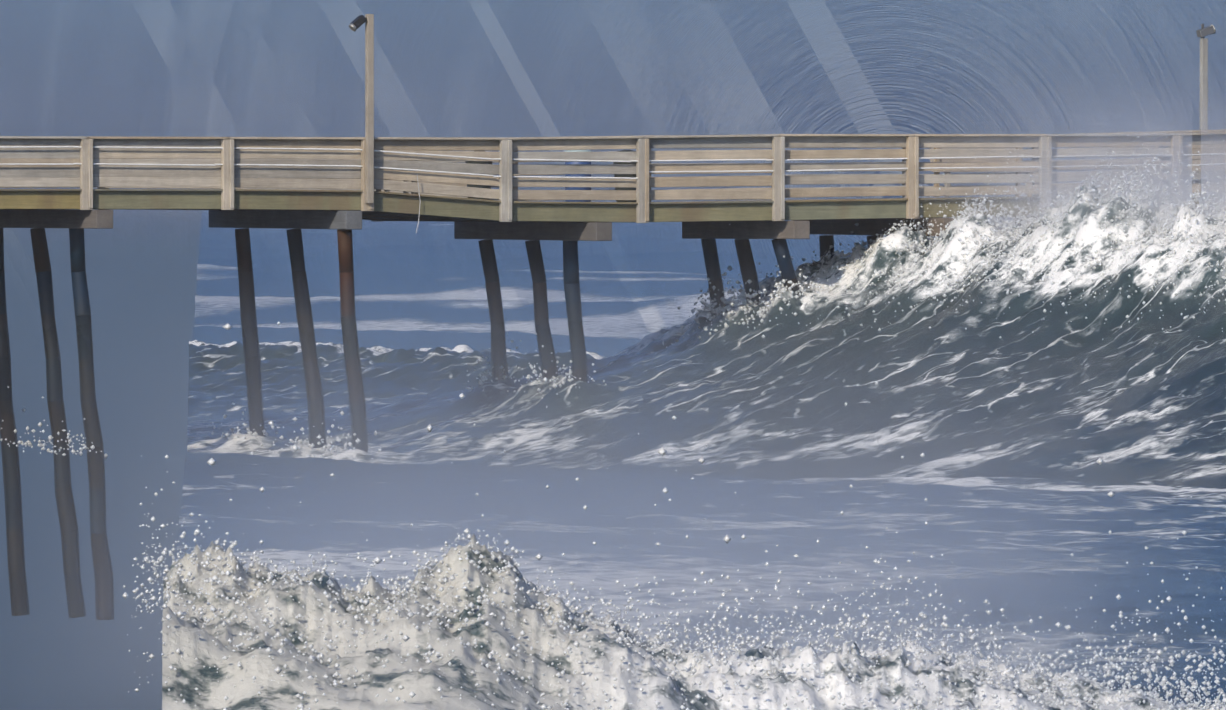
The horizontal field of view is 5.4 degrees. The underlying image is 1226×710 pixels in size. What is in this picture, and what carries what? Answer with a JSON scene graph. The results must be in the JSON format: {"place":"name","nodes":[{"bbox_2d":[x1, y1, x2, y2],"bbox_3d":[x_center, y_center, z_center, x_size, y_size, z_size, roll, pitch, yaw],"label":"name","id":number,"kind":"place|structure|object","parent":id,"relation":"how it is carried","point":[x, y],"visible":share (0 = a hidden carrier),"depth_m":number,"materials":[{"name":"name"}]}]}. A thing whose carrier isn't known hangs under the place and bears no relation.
{"place":"outdoors","nodes":[
{"label":"outdoors","id":0,"kind":"place"},
{"bbox_2d":[465,161,492,199],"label":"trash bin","id":1,"kind":"object","parent":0,"point":[482,162],"depth_m":221.29,"materials":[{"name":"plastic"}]},
{"bbox_2d":[0,209,1037,240],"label":"pile caps","id":2,"kind":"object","parent":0,"point":[306,219],"depth_m":219.08,"materials":[{"name":"brown wood"}]},
{"bbox_2d":[564,150,591,151],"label":"blue drum lid","id":3,"kind":"object","parent":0,"point":[578,151],"depth_m":222.02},
{"bbox_2d":[0,129,1225,200],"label":"rail boards","id":4,"kind":"object","parent":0,"point":[1187,131],"depth_m":224.43,"materials":[{"name":"wood"}]},
{"bbox_2d":[0,0,1225,709],"label":"sky","id":5,"kind":"structure","parent":0,"point":[117,68],"materials":[{"name":"blue"}]},
{"bbox_2d":[613,150,635,201],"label":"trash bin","id":6,"kind":"object","parent":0,"point":[624,175],"depth_m":222.51,"materials":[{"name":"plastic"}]},
{"bbox_2d":[162,185,1225,709],"bbox_3d":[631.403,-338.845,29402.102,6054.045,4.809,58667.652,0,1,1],"label":"sea water","id":7,"kind":"structure","parent":0,"point":[286,689],"depth_m":199.26,"materials":[{"name":"blue liquid"}]},
{"bbox_2d":[0,228,880,619],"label":"pier pilings","id":8,"kind":"object","parent":7,"relation":"in","point":[298,264],"depth_m":217.56,"materials":[{"name":"brown wood"}]},
{"bbox_2d":[127,192,1215,221],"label":"pier beam","id":9,"kind":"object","parent":8,"relation":"on","point":[396,216],"depth_m":218.57,"materials":[{"name":"brown wood"}]},
{"bbox_2d":[376,150,417,193],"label":"bait table","id":10,"kind":"object","parent":9,"relation":"on","point":[404,181],"depth_m":216.32,"materials":[{"name":"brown wood"}]},
{"bbox_2d":[97,147,1038,221],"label":"far rail posts","id":11,"kind":"object","parent":9,"relation":"on","point":[903,160],"depth_m":223.67,"materials":[{"name":"wood"}]},
{"bbox_2d":[565,162,590,201],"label":"blue drum","id":12,"kind":"object","parent":9,"relation":"on","point":[577,188],"depth_m":222.04,"materials":[{"name":"plastic"}]},
{"bbox_2d":[0,189,1223,221],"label":"deck fascia","id":13,"kind":"structure","parent":9,"relation":"on","point":[579,211],"depth_m":216.74,"materials":[{"name":"brown wood"}]},
{"bbox_2d":[80,136,1182,222],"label":"rail posts","id":14,"kind":"object","parent":9,"relation":"on","point":[505,163],"depth_m":217.91,"materials":[{"name":"wood"}]},
{"bbox_2d":[0,132,1225,199],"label":"rail boards","id":15,"kind":"object","parent":14,"relation":"attached to","point":[336,157],"depth_m":217.22,"materials":[{"name":"wood"}]},
{"bbox_2d":[0,146,1225,232],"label":"rail conduits","id":16,"kind":"object","parent":14,"relation":"attached to","point":[537,160],"depth_m":217.06,"materials":[{"name":"plastic"}]},
{"bbox_2d":[365,14,1207,202],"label":"lamp posts","id":17,"kind":"object","parent":9,"relation":"on","point":[369,140],"depth_m":215.61,"materials":[{"name":"grey metal"}]},
{"bbox_2d":[349,15,1215,37],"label":"lamp heads","id":18,"kind":"object","parent":17,"relation":"attached to","point":[1208,30],"depth_m":228.43,"materials":[{"name":"grey metal"}]},
{"bbox_2d":[930,148,1034,196],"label":"deck bench","id":19,"kind":"object","parent":9,"relation":"on","point":[962,160],"depth_m":225.92,"materials":[{"name":"brown wood"}]},
{"bbox_2d":[1,223,929,458],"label":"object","id":20,"kind":"object","parent":7,"relation":"on","point":[740,290],"depth_m":219.88,"materials":[{"name":"white liquid"}]},
{"bbox_2d":[122,402,1225,709],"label":"spray drops","id":21,"kind":"object","parent":7,"relation":"on","point":[1128,678],"depth_m":85.35,"materials":[{"name":"white liquid"}]},
{"bbox_2d":[666,112,1225,347],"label":"spray drops","id":22,"kind":"object","parent":7,"relation":"on","point":[929,247],"depth_m":214.90,"materials":[{"name":"white liquid"}]},
{"bbox_2d":[1159,146,1186,183],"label":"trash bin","id":23,"kind":"object","parent":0,"point":[1168,160],"depth_m":227.03,"materials":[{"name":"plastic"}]},
{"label":"spray veil","id":24,"kind":"object","parent":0,"visible":0},
{"bbox_2d":[207,321,1114,673],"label":"spray droplets","id":25,"kind":"object","parent":24,"relation":"on","point":[661,451],"depth_m":77.03,"materials":[{"name":"white liquid"}]}
]}

